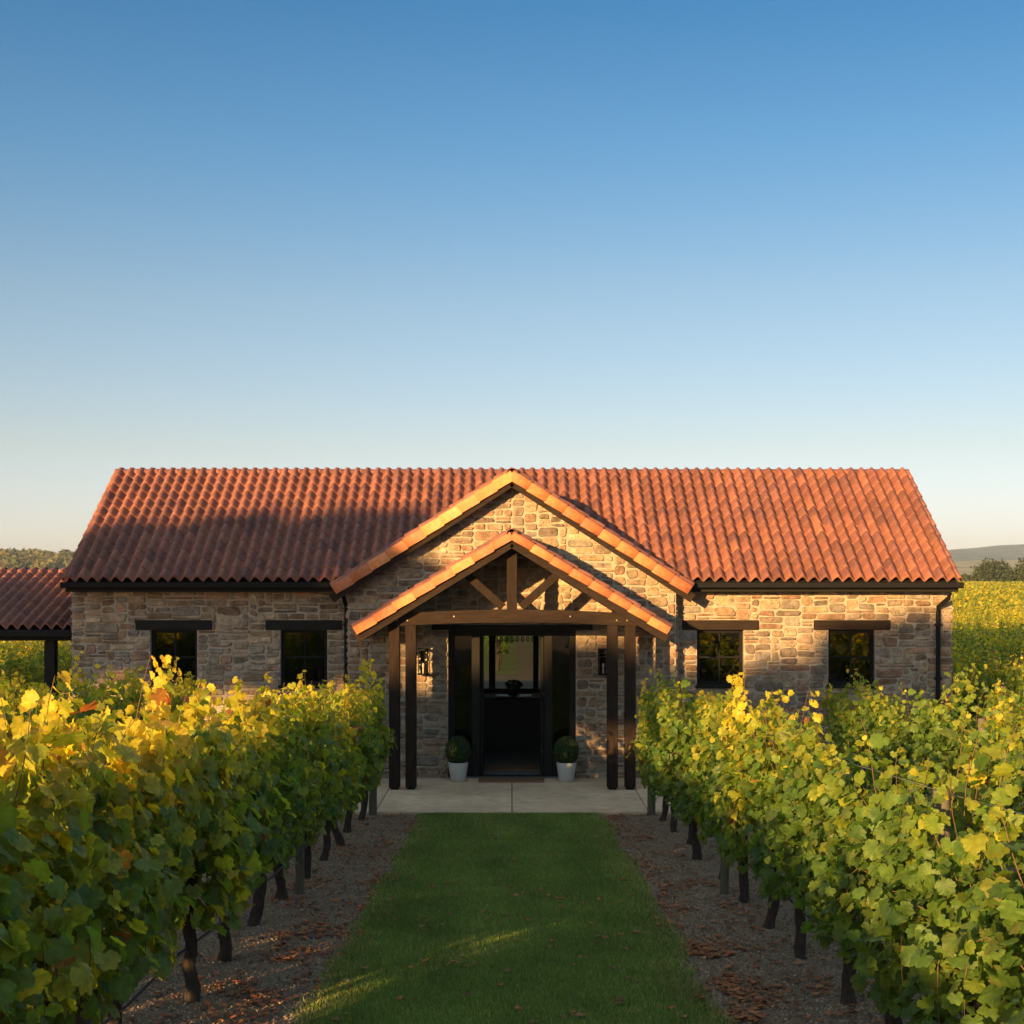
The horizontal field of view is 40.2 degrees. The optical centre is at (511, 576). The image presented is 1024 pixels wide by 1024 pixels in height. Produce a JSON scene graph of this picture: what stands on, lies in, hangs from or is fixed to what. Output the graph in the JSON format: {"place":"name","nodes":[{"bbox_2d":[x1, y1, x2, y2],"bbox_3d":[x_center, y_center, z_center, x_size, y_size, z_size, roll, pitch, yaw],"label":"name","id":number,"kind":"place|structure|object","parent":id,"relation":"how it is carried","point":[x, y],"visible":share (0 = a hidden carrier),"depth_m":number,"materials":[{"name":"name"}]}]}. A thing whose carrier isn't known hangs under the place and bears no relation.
{"place":"outdoors","nodes":[
{"label":"outdoors","id":0,"kind":"place"},
{"bbox_2d":[142,670,204,737],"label":"grapevine","id":1,"kind":"object","parent":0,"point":[186,685],"visible":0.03,"depth_m":20.77,"materials":[{"name":"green plant"}]},
{"bbox_2d":[2,603,1001,719],"bbox_3d":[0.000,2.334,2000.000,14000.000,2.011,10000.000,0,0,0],"label":"ground","id":2,"kind":"structure","parent":0,"point":[70,642],"depth_m":70.32,"materials":[{"name":"green plant"}]},
{"bbox_2d":[0,647,20,687],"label":"grapevine","id":3,"kind":"object","parent":2,"relation":"on","point":[2,658],"visible":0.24,"depth_m":30.32,"materials":[{"name":"green plant"}]},
{"bbox_2d":[0,641,43,662],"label":"grapevine","id":4,"kind":"object","parent":2,"relation":"on","point":[20,642],"visible":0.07,"depth_m":37.02,"materials":[{"name":"green plant"}]},
{"bbox_2d":[0,641,69,695],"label":"grapevine","id":5,"kind":"object","parent":2,"relation":"on","point":[23,652],"visible":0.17,"depth_m":32.49,"materials":[{"name":"green plant"}]},
{"bbox_2d":[3,641,70,680],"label":"grapevine","id":6,"kind":"object","parent":2,"relation":"on","point":[29,648],"visible":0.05,"depth_m":35.09,"materials":[{"name":"green plant"}]},
{"bbox_2d":[6,641,71,701],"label":"grapevine","id":7,"kind":"object","parent":2,"relation":"on","point":[38,679],"visible":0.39,"depth_m":30.23,"materials":[{"name":"green plant"}]},
{"bbox_2d":[58,641,71,698],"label":"grapevine","id":8,"kind":"object","parent":2,"relation":"on","point":[68,656],"visible":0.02,"depth_m":32.47,"materials":[{"name":"green plant"}]},
{"bbox_2d":[952,617,979,652],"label":"grapevine","id":9,"kind":"object","parent":2,"relation":"on","point":[969,634],"visible":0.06,"depth_m":39.13,"materials":[{"name":"green plant"}]},
{"bbox_2d":[952,626,985,660],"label":"grapevine","id":10,"kind":"object","parent":2,"relation":"on","point":[957,635],"visible":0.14,"depth_m":37.00,"materials":[{"name":"green plant"}]},
{"bbox_2d":[952,624,990,667],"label":"grapevine","id":11,"kind":"object","parent":2,"relation":"on","point":[968,644],"visible":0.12,"depth_m":34.77,"materials":[{"name":"green plant"}]},
{"bbox_2d":[952,637,997,696],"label":"grapevine","id":12,"kind":"object","parent":2,"relation":"on","point":[970,653],"visible":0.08,"depth_m":32.66,"materials":[{"name":"green plant"}]},
{"bbox_2d":[952,645,1002,728],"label":"grapevine","id":13,"kind":"object","parent":2,"relation":"on","point":[974,661],"visible":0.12,"depth_m":30.64,"materials":[{"name":"green plant"}]},
{"bbox_2d":[956,573,1017,581],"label":"tree belt","id":14,"kind":"object","parent":2,"relation":"on","point":[965,577],"visible":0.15,"depth_m":465.43,"materials":[{"name":"green plant"}]},
{"bbox_2d":[952,581,1023,613],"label":"distant vineyard","id":15,"kind":"object","parent":2,"relation":"on","point":[1010,594],"visible":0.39,"depth_m":120.96,"materials":[{"name":"yellow plant"}]},
{"bbox_2d":[964,622,1017,649],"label":"grapevine","id":16,"kind":"object","parent":2,"relation":"on","point":[1012,631],"visible":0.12,"depth_m":39.41,"materials":[{"name":"green plant"}]},
{"bbox_2d":[969,557,1013,581],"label":"tree","id":17,"kind":"object","parent":2,"relation":"on","point":[989,570],"visible":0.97,"depth_m":428.41,"materials":[{"name":"green plant"}]},
{"bbox_2d":[973,623,1022,669],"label":"grapevine","id":18,"kind":"object","parent":2,"relation":"on","point":[1013,640],"visible":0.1,"depth_m":35.22,"materials":[{"name":"green plant"}]},
{"bbox_2d":[980,603,1017,626],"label":"grapevine","id":19,"kind":"object","parent":2,"relation":"on","point":[992,614],"visible":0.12,"depth_m":58.13,"materials":[{"name":"yellow plant"}]},
{"bbox_2d":[979,629,1023,678],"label":"grapevine","id":20,"kind":"object","parent":2,"relation":"on","point":[1014,647],"visible":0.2,"depth_m":32.59,"materials":[{"name":"green plant"}]},
{"bbox_2d":[983,628,1023,687],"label":"grapevine","id":21,"kind":"object","parent":2,"relation":"on","point":[1006,653],"visible":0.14,"depth_m":30.48,"materials":[{"name":"green plant"}]},
{"bbox_2d":[984,604,1023,625],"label":"grapevine","id":22,"kind":"object","parent":2,"relation":"on","point":[1014,616],"visible":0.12,"depth_m":54.74,"materials":[{"name":"yellow plant"}]},
{"bbox_2d":[992,608,1023,635],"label":"grapevine","id":23,"kind":"object","parent":2,"relation":"on","point":[1019,620],"visible":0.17,"depth_m":49.22,"materials":[{"name":"yellow plant"}]},
{"bbox_2d":[1011,557,1023,580],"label":"tree","id":24,"kind":"object","parent":2,"relation":"on","point":[1019,571],"visible":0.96,"depth_m":429.36,"materials":[{"name":"green plant"}]},
{"bbox_2d":[486,765,537,769],"bbox_3d":[0.000,3.280,24.100,0.900,0.015,0.600,0,0,0],"label":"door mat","id":25,"kind":"object","parent":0,"point":[511,767],"depth_m":24.05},
{"bbox_2d":[0,0,1023,552],"label":"sky","id":26,"kind":"structure","parent":0,"point":[475,234],"materials":[{"name":"blue"}]},
{"bbox_2d":[288,811,738,1023],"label":"lawn","id":27,"kind":"structure","parent":0,"point":[694,996],"depth_m":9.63,"materials":[{"name":"green plant"}]},
{"bbox_2d":[26,814,1022,1023],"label":"soil ground","id":28,"kind":"structure","parent":0,"point":[763,980],"depth_m":10.71,"materials":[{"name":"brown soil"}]},
{"bbox_2d":[0,680,22,747],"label":"grapevine","id":29,"kind":"object","parent":28,"relation":"on","point":[9,699],"visible":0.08,"depth_m":13.46,"materials":[{"name":"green plant"}]},
{"bbox_2d":[1,671,26,708],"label":"grapevine","id":30,"kind":"object","parent":28,"relation":"on","point":[15,683],"visible":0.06,"depth_m":22.05,"materials":[{"name":"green plant"}]},
{"bbox_2d":[1,672,62,757],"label":"grapevine","id":31,"kind":"object","parent":28,"relation":"on","point":[39,707],"visible":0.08,"depth_m":14.04,"materials":[{"name":"yellow plant"}]},
{"bbox_2d":[0,567,71,695],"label":"carport","id":32,"kind":"object","parent":28,"relation":"on","point":[35,603],"visible":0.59,"depth_m":24.25,"materials":[{"name":"tile"}]},
{"bbox_2d":[0,718,101,1023],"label":"grapevine","id":33,"kind":"object","parent":28,"relation":"on","point":[25,940],"visible":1,"depth_m":5.12,"materials":[{"name":"green plant"}]},
{"bbox_2d":[25,673,116,750],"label":"grapevine","id":34,"kind":"object","parent":28,"relation":"on","point":[102,692],"visible":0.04,"depth_m":15.88,"materials":[{"name":"green plant"}]},
{"bbox_2d":[75,941,91,1023],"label":"vineyard post","id":35,"kind":"object","parent":28,"relation":"on","point":[79,1019],"depth_m":6.32,"materials":[{"name":"wood"}]},
{"bbox_2d":[0,671,175,1023],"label":"grapevine","id":36,"kind":"object","parent":28,"relation":"on","point":[102,857],"visible":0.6,"depth_m":6.08,"materials":[{"name":"green plant"}]},
{"bbox_2d":[54,651,143,737],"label":"grapevine","id":37,"kind":"object","parent":28,"relation":"on","point":[119,704],"visible":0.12,"depth_m":16.83,"materials":[{"name":"green plant"}]},
{"bbox_2d":[96,668,153,721],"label":"grapevine","id":38,"kind":"object","parent":28,"relation":"on","point":[139,689],"visible":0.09,"depth_m":17.79,"materials":[{"name":"green plant"}]},
{"bbox_2d":[40,655,213,1023],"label":"grapevine","id":39,"kind":"object","parent":28,"relation":"on","point":[165,781],"visible":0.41,"depth_m":7.31,"materials":[{"name":"green plant"}]},
{"bbox_2d":[119,657,195,734],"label":"grapevine","id":40,"kind":"object","parent":28,"relation":"on","point":[177,699],"visible":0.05,"depth_m":19.74,"materials":[{"name":"yellow plant"}]},
{"bbox_2d":[143,668,262,1003],"bbox_3d":[-2.002,1.647,8.674,1.030,2.149,1.608,0,0,0],"label":"grapevine","id":41,"kind":"object","parent":28,"relation":"on","point":[223,763],"visible":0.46,"depth_m":8.42,"materials":[{"name":"green plant"}]},
{"bbox_2d":[102,811,344,1023],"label":"drip hose","id":42,"kind":"object","parent":28,"relation":"on","point":[123,1008],"visible":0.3,"depth_m":7.86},
{"bbox_2d":[178,679,296,961],"bbox_3d":[-2.059,1.787,10.008,1.025,2.047,1.575,0,0,-2],"label":"grapevine","id":43,"kind":"object","parent":28,"relation":"on","point":[270,804],"visible":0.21,"depth_m":9.99,"materials":[{"name":"green plant"}]},
{"bbox_2d":[215,676,324,926],"bbox_3d":[-2.061,1.852,11.312,1.078,2.044,1.536,0,0,5],"label":"grapevine","id":44,"kind":"object","parent":28,"relation":"on","point":[292,780],"visible":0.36,"depth_m":11.30,"materials":[{"name":"green plant"}]},
{"bbox_2d":[242,671,337,899],"bbox_3d":[-2.085,1.918,12.491,0.991,2.073,1.683,0,0,4],"label":"grapevine","id":45,"kind":"object","parent":28,"relation":"on","point":[312,723],"visible":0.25,"depth_m":12.57,"materials":[{"name":"green plant"}]},
{"bbox_2d":[295,813,304,894],"bbox_3d":[-1.948,2.203,12.854,0.087,1.651,0.088,0,0,0],"label":"vineyard post","id":46,"kind":"object","parent":28,"relation":"on","point":[299,875],"visible":0.14,"depth_m":12.82,"materials":[{"name":"brown wood"}]},
{"bbox_2d":[268,680,357,878],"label":"grapevine","id":47,"kind":"object","parent":28,"relation":"on","point":[342,754],"visible":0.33,"depth_m":13.75,"materials":[{"name":"green plant"}]},
{"bbox_2d":[295,670,366,860],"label":"grapevine","id":48,"kind":"object","parent":28,"relation":"on","point":[354,770],"visible":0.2,"depth_m":15.01,"materials":[{"name":"green plant"}]},
{"bbox_2d":[314,679,383,845],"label":"grapevine","id":49,"kind":"object","parent":28,"relation":"on","point":[365,743],"visible":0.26,"depth_m":16.23,"materials":[{"name":"green plant"}]},
{"bbox_2d":[310,658,390,832],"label":"grapevine","id":50,"kind":"object","parent":28,"relation":"on","point":[349,814],"visible":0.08,"depth_m":17.74,"materials":[{"name":"green plant"}]},
{"bbox_2d":[345,674,397,820],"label":"grapevine","id":51,"kind":"object","parent":28,"relation":"on","point":[382,713],"visible":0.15,"depth_m":18.82,"materials":[{"name":"green plant"}]},
{"bbox_2d":[369,769,376,814],"bbox_3d":[-1.950,2.611,19.601,0.117,1.651,0.119,0,0,0],"label":"vineyard post","id":52,"kind":"object","parent":28,"relation":"on","point":[373,803],"visible":0.08,"depth_m":19.55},
{"bbox_2d":[60,467,963,789],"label":"winery building","id":53,"kind":"structure","parent":28,"relation":"on","point":[798,581],"depth_m":23.28,"materials":[{"name":"stone"}]},
{"bbox_2d":[149,630,197,687],"bbox_3d":[-5.630,1.366,23.358,0.840,0.968,0.205,0,0,0],"label":"window","id":54,"kind":"structure","parent":53,"relation":"in","point":[182,644],"depth_m":23.42,"materials":[{"name":"black glass"}]},
{"bbox_2d":[278,630,326,687],"bbox_3d":[-3.465,1.366,23.358,0.840,0.968,0.205,0,0,0],"label":"window","id":55,"kind":"structure","parent":53,"relation":"in","point":[301,650],"depth_m":23.42,"materials":[{"name":"black glass"}]},
{"bbox_2d":[418,648,428,674],"bbox_3d":[-1.450,1.385,22.880,0.170,0.430,0.200,0,0,0],"label":"wall lantern","id":56,"kind":"object","parent":53,"relation":"attached to","point":[424,664],"depth_m":22.91,"materials":[{"name":"black paint"}]},
{"bbox_2d":[480,636,485,773],"bbox_3d":[-0.478,2.125,23.420,0.092,2.290,0.480,0,0,0],"label":"door","id":57,"kind":"structure","parent":53,"relation":"in","point":[482,700],"depth_m":23.18,"materials":[{"name":"black wood"}]},
{"bbox_2d":[484,636,539,691],"bbox_3d":[0.000,1.650,28.545,1.320,1.400,0.090,0,0,0],"label":"rear window","id":58,"kind":"structure","parent":53,"relation":"in","point":[503,661],"depth_m":28.55,"materials":[{"name":"glass"}]},
{"bbox_2d":[538,636,543,773],"bbox_3d":[0.478,2.125,23.420,0.092,2.290,0.480,0,0,0],"label":"door","id":59,"kind":"structure","parent":53,"relation":"in","point":[541,700],"depth_m":23.18,"materials":[{"name":"black wood"}]},
{"bbox_2d":[598,648,606,674],"bbox_3d":[1.490,1.385,22.880,0.170,0.430,0.200,0,0,0],"label":"wall lantern","id":60,"kind":"object","parent":53,"relation":"attached to","point":[602,664],"depth_m":22.95,"materials":[{"name":"black paint"}]},
{"bbox_2d":[695,630,745,687],"bbox_3d":[3.467,1.366,23.358,0.840,0.968,0.205,0,0,0],"label":"window","id":61,"kind":"structure","parent":53,"relation":"in","point":[719,652],"depth_m":23.42,"materials":[{"name":"black glass"}]},
{"bbox_2d":[827,630,874,687],"bbox_3d":[5.654,1.366,23.358,0.840,0.968,0.205,0,0,0],"label":"window","id":62,"kind":"structure","parent":53,"relation":"in","point":[851,650],"depth_m":23.42,"materials":[{"name":"black glass"}]},
{"bbox_3d":[0.000,2.793,26.920,3.320,0.990,0.640,0,0,0],"label":"bar counter","id":63,"kind":"object","parent":53,"relation":"on","visible":0},
{"bbox_2d":[505,679,522,696],"bbox_3d":[0.037,2.126,26.845,0.392,0.342,0.351,0,0,0],"label":"flower vase","id":64,"kind":"object","parent":63,"relation":"on","point":[515,685],"visible":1,"depth_m":26.79,"materials":[{"name":"black paint"}]},
{"bbox_2d":[122,813,960,1023],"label":"fallen leaves","id":65,"kind":"object","parent":28,"relation":"on","point":[738,1012],"visible":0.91,"depth_m":10.19,"materials":[{"name":"brown plant"}]},
{"bbox_2d":[647,711,655,814],"bbox_3d":[1.952,2.611,19.601,0.118,1.651,0.118,0,0,0],"label":"vineyard post","id":66,"kind":"object","parent":28,"relation":"on","point":[651,807],"visible":0.05,"depth_m":19.56,"materials":[{"name":"brown wood"}]},
{"bbox_2d":[626,678,689,820],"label":"grapevine","id":67,"kind":"object","parent":28,"relation":"on","point":[640,745],"visible":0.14,"depth_m":18.79,"materials":[{"name":"green plant"}]},
{"bbox_2d":[640,668,702,832],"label":"grapevine","id":68,"kind":"object","parent":28,"relation":"on","point":[656,739],"visible":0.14,"depth_m":17.78,"materials":[{"name":"green plant"}]},
{"bbox_2d":[650,680,723,844],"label":"grapevine","id":69,"kind":"object","parent":28,"relation":"on","point":[698,705],"visible":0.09,"depth_m":16.65,"materials":[{"name":"green plant"}]},
{"bbox_2d":[644,671,736,860],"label":"grapevine","id":70,"kind":"object","parent":28,"relation":"on","point":[671,753],"visible":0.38,"depth_m":15.01,"materials":[{"name":"green plant"}]},
{"bbox_2d":[675,673,754,879],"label":"grapevine","id":71,"kind":"object","parent":28,"relation":"on","point":[698,806],"visible":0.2,"depth_m":13.63,"materials":[{"name":"green plant"}]},
{"bbox_2d":[720,727,728,894],"bbox_3d":[1.953,2.203,12.853,0.085,1.651,0.087,0,0,0],"label":"vineyard post","id":72,"kind":"object","parent":28,"relation":"on","point":[724,879],"visible":0.13,"depth_m":12.82,"materials":[{"name":"brown wood"}]},
{"bbox_2d":[684,690,792,902],"bbox_3d":[2.055,1.984,12.410,0.966,1.939,1.609,0,0,3],"label":"grapevine","id":73,"kind":"object","parent":28,"relation":"on","point":[711,766],"visible":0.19,"depth_m":12.37,"materials":[{"name":"green plant"}]},
{"bbox_2d":[709,672,824,928],"bbox_3d":[2.039,1.812,11.171,1.017,2.105,1.665,0,0,-4],"label":"grapevine","id":74,"kind":"object","parent":28,"relation":"on","point":[738,790],"visible":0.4,"depth_m":11.12,"materials":[{"name":"green plant"}]},
{"bbox_2d":[743,698,854,959],"bbox_3d":[2.082,1.833,9.968,0.874,1.928,1.554,0,0,-3],"label":"grapevine","id":75,"kind":"object","parent":28,"relation":"on","point":[774,790],"visible":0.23,"depth_m":10.03,"materials":[{"name":"green plant"}]},
{"bbox_2d":[764,712,927,1005],"bbox_3d":[2.091,1.774,8.681,0.936,1.883,1.623,0,0,1],"label":"grapevine","id":76,"kind":"object","parent":28,"relation":"on","point":[808,817],"visible":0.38,"depth_m":8.67,"materials":[{"name":"green plant"}]},
{"bbox_2d":[685,715,1023,888],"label":"trellis","id":77,"kind":"object","parent":28,"relation":"on","point":[923,786],"visible":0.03,"depth_m":7.08,"materials":[{"name":"metal"}]},
{"bbox_2d":[854,686,924,790],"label":"grapevine","id":78,"kind":"object","parent":28,"relation":"on","point":[872,724],"visible":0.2,"depth_m":18.33,"materials":[{"name":"green plant"}]},
{"bbox_2d":[797,717,1014,1023],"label":"grapevine","id":79,"kind":"object","parent":28,"relation":"on","point":[841,861],"visible":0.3,"depth_m":7.35,"materials":[{"name":"green plant"}]},
{"bbox_2d":[876,682,955,804],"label":"grapevine","id":80,"kind":"object","parent":28,"relation":"on","point":[900,731],"visible":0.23,"depth_m":17.12,"materials":[{"name":"green plant"}]},
{"bbox_2d":[839,711,1023,1023],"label":"grapevine","id":81,"kind":"object","parent":28,"relation":"on","point":[928,905],"visible":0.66,"depth_m":6.14,"materials":[{"name":"green plant"}]},
{"bbox_2d":[933,789,950,1023],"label":"vineyard post","id":82,"kind":"object","parent":28,"relation":"on","point":[944,806],"visible":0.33,"depth_m":6.33,"materials":[{"name":"brown wood"}]},
{"bbox_2d":[903,663,1001,816],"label":"grapevine","id":83,"kind":"object","parent":28,"relation":"on","point":[938,746],"visible":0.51,"depth_m":15.69,"materials":[{"name":"green plant"}]},
{"bbox_2d":[952,651,972,713],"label":"grapevine","id":84,"kind":"object","parent":28,"relation":"on","point":[954,673],"visible":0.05,"depth_m":25.78,"materials":[{"name":"green plant"}]},
{"bbox_2d":[909,802,1023,1023],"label":"grapevine","id":85,"kind":"object","parent":28,"relation":"on","point":[982,972],"visible":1,"depth_m":5.22,"materials":[{"name":"green plant"}]},
{"bbox_2d":[939,697,1023,867],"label":"grapevine","id":86,"kind":"object","parent":28,"relation":"on","point":[956,726],"visible":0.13,"depth_m":14.91,"materials":[{"name":"green plant"}]},
{"bbox_2d":[952,656,1019,728],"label":"grapevine","id":87,"kind":"object","parent":28,"relation":"on","point":[993,680],"visible":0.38,"depth_m":25.96,"materials":[{"name":"green plant"}]},
{"bbox_2d":[952,640,1019,715],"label":"grapevine","id":88,"kind":"object","parent":28,"relation":"on","point":[989,657],"visible":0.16,"depth_m":28.12,"materials":[{"name":"green plant"}]},
{"bbox_2d":[980,696,1023,840],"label":"grapevine","id":89,"kind":"object","parent":28,"relation":"on","point":[1002,741],"visible":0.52,"depth_m":13.31,"materials":[{"name":"green plant"}]},
{"bbox_2d":[991,676,1023,727],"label":"grapevine","id":90,"kind":"object","parent":28,"relation":"on","point":[1004,698],"visible":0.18,"depth_m":22.32,"materials":[{"name":"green plant"}]},
{"bbox_2d":[1000,651,1023,699],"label":"grapevine","id":91,"kind":"object","parent":28,"relation":"on","point":[1018,677],"visible":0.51,"depth_m":26.00,"materials":[{"name":"green plant"}]},
{"bbox_2d":[1016,683,1023,720],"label":"grapevine","id":92,"kind":"object","parent":28,"relation":"on","point":[1021,686],"visible":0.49,"depth_m":21.41,"materials":[{"name":"green plant"}]},
{"bbox_2d":[318,778,1023,814],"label":"patio","id":93,"kind":"structure","parent":0,"point":[548,795],"depth_m":20.95,"materials":[{"name":"concrete"}]},
{"bbox_2d":[445,735,470,781],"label":"potted topiary","id":94,"kind":"object","parent":93,"relation":"on","point":[458,765],"visible":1,"depth_m":22.50,"materials":[{"name":"plant"}]},
{"bbox_2d":[478,777,543,782],"bbox_3d":[-0.010,3.288,22.700,1.060,0.021,0.480,0,0,0],"label":"door mat","id":95,"kind":"object","parent":93,"relation":"on","point":[511,779],"depth_m":22.55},
{"bbox_2d":[554,735,578,781],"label":"potted topiary","id":96,"kind":"object","parent":93,"relation":"on","point":[566,766],"visible":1,"depth_m":22.50,"materials":[{"name":"plant"}]},
{"bbox_2d":[820,678,872,765],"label":"grapevine","id":97,"kind":"object","parent":93,"relation":"on","point":[835,722],"visible":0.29,"depth_m":20.96,"materials":[{"name":"green plant"}]},
{"bbox_2d":[837,669,904,788],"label":"grapevine","id":98,"kind":"object","parent":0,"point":[850,723],"visible":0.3,"depth_m":19.68,"materials":[{"name":"green plant"}]},
{"bbox_2d":[948,544,1023,560],"bbox_3d":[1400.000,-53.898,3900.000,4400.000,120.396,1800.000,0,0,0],"label":"hills","id":99,"kind":"structure","parent":0,"point":[1008,552],"depth_m":4020.47,"materials":[{"name":"grey"}]},
{"bbox_2d":[953,560,1021,575],"bbox_3d":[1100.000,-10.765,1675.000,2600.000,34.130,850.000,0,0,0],"label":"hill slope","id":100,"kind":"structure","parent":0,"point":[963,567],"depth_m":1665.39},
{"label":"gravel track","id":101,"kind":"structure","parent":0,"visible":0},
{"bbox_2d":[952,618,976,640],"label":"grapevine","id":102,"kind":"object","parent":101,"relation":"on","point":[959,625],"visible":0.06,"depth_m":43.58,"materials":[{"name":"green plant"}]},
{"bbox_2d":[972,616,1023,642],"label":"grapevine","id":103,"kind":"object","parent":101,"relation":"on","point":[1002,633],"visible":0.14,"depth_m":41.40,"materials":[{"name":"green plant"}]},
{"bbox_2d":[1003,610,1023,637],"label":"grapevine","id":104,"kind":"object","parent":101,"relation":"on","point":[1012,626],"visible":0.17,"depth_m":44.12,"materials":[{"name":"green plant"}]},
{"bbox_3d":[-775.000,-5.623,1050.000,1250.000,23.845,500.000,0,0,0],"label":"wooded hill","id":105,"kind":"structure","parent":0,"visible":0},
{"bbox_2d":[0,548,76,568],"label":"wood","id":106,"kind":"object","parent":105,"relation":"on","point":[29,558],"visible":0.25,"depth_m":993.50,"materials":[{"name":"green plant"}]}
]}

